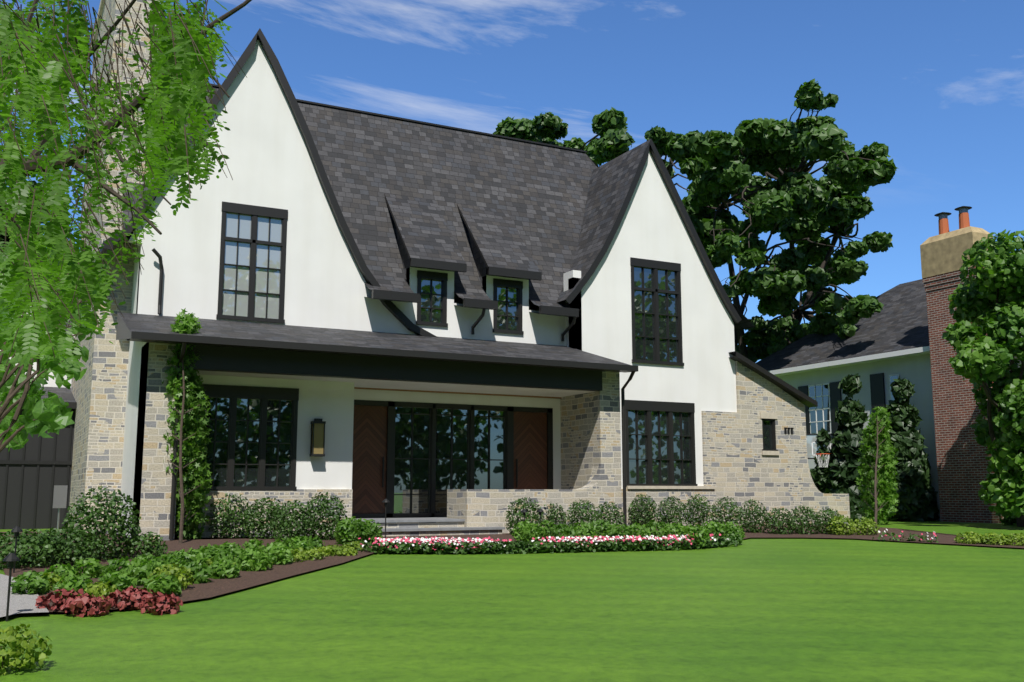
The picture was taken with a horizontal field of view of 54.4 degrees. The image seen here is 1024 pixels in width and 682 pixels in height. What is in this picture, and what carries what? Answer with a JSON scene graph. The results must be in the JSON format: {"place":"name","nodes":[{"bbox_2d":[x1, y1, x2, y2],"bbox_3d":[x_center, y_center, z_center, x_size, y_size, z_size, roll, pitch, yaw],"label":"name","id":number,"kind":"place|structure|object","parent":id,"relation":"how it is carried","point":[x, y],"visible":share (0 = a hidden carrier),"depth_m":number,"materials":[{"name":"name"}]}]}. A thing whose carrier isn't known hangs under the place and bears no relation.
{"place":"outdoors","nodes":[
{"label":"outdoors","id":0,"kind":"place"},
{"bbox_2d":[0,574,48,616],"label":"walkway","id":1,"kind":"structure","parent":0,"point":[23,603],"depth_m":10.21,"materials":[{"name":"grey concrete"}]},
{"bbox_2d":[0,240,108,451],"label":"young magnolia","id":2,"kind":"object","parent":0,"point":[51,412],"depth_m":9.52,"materials":[{"name":"green plant"}]},
{"bbox_2d":[0,0,251,374],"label":"locust","id":3,"kind":"object","parent":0,"point":[185,100],"depth_m":5.25},
{"bbox_2d":[0,521,1023,681],"bbox_3d":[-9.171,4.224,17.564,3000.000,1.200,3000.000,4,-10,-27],"label":"ground","id":4,"kind":"structure","parent":0,"point":[803,610],"depth_m":9.62,"materials":[{"name":"green plant"}]},
{"bbox_2d":[3,553,19,621],"bbox_3d":[-4.688,2.305,9.284,0.143,0.640,0.150,4,-10,-27],"label":"path light","id":5,"kind":"object","parent":4,"relation":"on","point":[11,558],"visible":0.91,"depth_m":9.28,"materials":[{"name":"black paint"}]},
{"bbox_2d":[11,526,22,572],"bbox_3d":[-6.456,2.736,12.944,0.143,0.640,0.150,4,-10,-27],"label":"path light","id":6,"kind":"object","parent":4,"relation":"on","point":[16,530],"visible":0.9,"depth_m":12.95,"materials":[{"name":"black paint"}]},
{"bbox_2d":[0,180,45,273],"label":"spruce","id":7,"kind":"object","parent":4,"relation":"on","point":[2,237],"visible":0.02,"depth_m":49.01,"materials":[{"name":"green plant"}]},
{"bbox_2d":[0,306,76,528],"bbox_3d":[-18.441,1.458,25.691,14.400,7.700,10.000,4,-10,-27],"label":"fence","id":8,"kind":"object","parent":4,"relation":"on","point":[35,469],"depth_m":25.81,"materials":[{"name":"grey wood"}]},
{"bbox_2d":[52,485,67,528],"bbox_3d":[-11.145,4.111,24.510,0.300,1.100,0.200,4,-10,-27],"label":"meter box","id":9,"kind":"object","parent":4,"relation":"on","point":[59,496],"visible":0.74,"depth_m":24.46,"materials":[{"name":"grey metal"}]},
{"bbox_2d":[35,586,182,617],"bbox_3d":[-4.001,2.598,9.903,1.330,0.290,0.915,4,-10,-27],"label":"heuchera","id":10,"kind":"object","parent":4,"relation":"on","point":[73,603],"depth_m":9.82,"materials":[{"name":"red plant"}]},
{"bbox_2d":[68,0,159,533],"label":"stone chimney","id":11,"kind":"object","parent":4,"relation":"on","point":[99,389],"visible":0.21,"depth_m":22.55,"materials":[{"name":"stone"}]},
{"bbox_2d":[161,308,211,542],"bbox_3d":[-6.491,1.692,19.339,1.183,4.723,2.119,0,-9,3],"label":"climbing vine","id":12,"kind":"object","parent":4,"relation":"on","point":[195,500],"depth_m":19.37,"materials":[{"name":"green plant"}]},
{"bbox_2d":[11,516,745,597],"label":"perennials","id":13,"kind":"object","parent":4,"relation":"on","point":[126,575],"depth_m":13.60,"materials":[{"name":"green plant"}]},
{"bbox_2d":[120,40,849,540],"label":"house","id":14,"kind":"structure","parent":4,"relation":"on","point":[712,414],"depth_m":23.66,"materials":[{"name":"paint"}]},
{"bbox_2d":[310,418,325,456],"bbox_3d":[-4.171,2.070,21.358,0.278,0.808,0.230,4,-10,-27],"label":"wall lantern","id":15,"kind":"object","parent":14,"relation":"attached to","point":[317,446],"depth_m":21.29,"materials":[{"name":"black paint"}]},
{"bbox_2d":[95,29,754,539],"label":"roofs","id":16,"kind":"structure","parent":14,"relation":"on","point":[471,209],"depth_m":25.63,"materials":[{"name":"stone"}]},
{"bbox_2d":[0,524,1023,611],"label":"mulch bed","id":17,"kind":"object","parent":4,"relation":"on","point":[221,586],"visible":0.11,"depth_m":16.39,"materials":[{"name":"brown soil"}]},
{"bbox_2d":[0,486,346,569],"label":"shrubs","id":18,"kind":"object","parent":17,"relation":"on","point":[56,548],"depth_m":14.95,"materials":[{"name":"green plant"}]},
{"bbox_2d":[382,499,389,539],"bbox_3d":[-2.437,3.467,19.203,0.143,0.840,0.150,4,-10,-27],"label":"path light","id":19,"kind":"object","parent":17,"relation":"on","point":[385,501],"visible":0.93,"depth_m":19.21,"materials":[{"name":"black paint"}]},
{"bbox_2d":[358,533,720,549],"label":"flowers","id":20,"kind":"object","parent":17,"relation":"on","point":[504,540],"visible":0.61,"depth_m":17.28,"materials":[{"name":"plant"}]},
{"bbox_2d":[537,508,543,522],"bbox_3d":[0.581,3.769,20.493,0.143,0.640,0.150,4,-10,-27],"label":"path light","id":21,"kind":"object","parent":17,"relation":"on","point":[540,510],"visible":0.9,"depth_m":20.50,"materials":[{"name":"black paint"}]},
{"bbox_2d":[872,529,938,542],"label":"impatiens","id":22,"kind":"object","parent":17,"relation":"on","point":[911,538],"depth_m":20.85,"materials":[{"name":"plant"}]},
{"bbox_2d":[0,515,1023,674],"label":"shrubs","id":23,"kind":"object","parent":4,"relation":"on","point":[21,645],"depth_m":11.46,"materials":[{"name":"green plant"}]},
{"bbox_2d":[521,509,527,520],"bbox_3d":[0.246,3.724,20.168,0.143,0.640,0.150,4,-10,-27],"label":"path light","id":24,"kind":"object","parent":4,"relation":"on","point":[524,511],"visible":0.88,"depth_m":20.18,"materials":[{"name":"black paint"}]},
{"bbox_2d":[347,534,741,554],"bbox_3d":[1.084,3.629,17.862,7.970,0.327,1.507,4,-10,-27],"label":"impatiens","id":25,"kind":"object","parent":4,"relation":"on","point":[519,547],"depth_m":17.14,"materials":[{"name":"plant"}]},
{"bbox_2d":[505,494,844,534],"bbox_3d":[3.374,4.208,23.998,7.936,1.041,4.389,2,-9,-12],"label":"boxwood","id":26,"kind":"object","parent":4,"relation":"on","point":[747,524],"depth_m":22.83,"materials":[{"name":"green plant"}]},
{"bbox_2d":[806,433,834,466],"bbox_3d":[10.230,5.101,32.906,1.216,4.053,1.351,4,-10,-27],"label":"basketball hoop","id":27,"kind":"object","parent":4,"relation":"on","point":[813,446],"visible":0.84,"depth_m":33.01,"materials":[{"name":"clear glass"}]},
{"bbox_2d":[810,373,938,521],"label":"evergreen shrubs","id":28,"kind":"object","parent":4,"relation":"on","point":[915,492],"depth_m":32.32,"materials":[{"name":"green plant"}]},
{"bbox_2d":[855,406,898,531],"bbox_3d":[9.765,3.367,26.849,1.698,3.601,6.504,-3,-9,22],"label":"columnar shrub","id":29,"kind":"object","parent":4,"relation":"on","point":[886,483],"depth_m":28.76,"materials":[{"name":"green plant"}]},
{"bbox_2d":[756,206,1021,522],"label":"neighbour house","id":30,"kind":"structure","parent":4,"relation":"on","point":[900,333],"depth_m":33.48,"materials":[{"name":"brick"}]},
{"bbox_2d":[942,229,1023,526],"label":"tree","id":31,"kind":"object","parent":4,"relation":"on","point":[994,338],"depth_m":26.41,"materials":[{"name":"green plant"}]},
{"bbox_2d":[0,0,1023,361],"label":"sky","id":32,"kind":"structure","parent":0,"point":[938,83],"materials":[{"name":"blue"}]},
{"bbox_2d":[493,78,898,362],"bbox_3d":[7.908,-2.132,43.641,19.743,20.577,18.248,0,-9,0],"label":"oak","id":33,"kind":"object","parent":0,"point":[810,205],"depth_m":39.86,"materials":[{"name":"green plant"}]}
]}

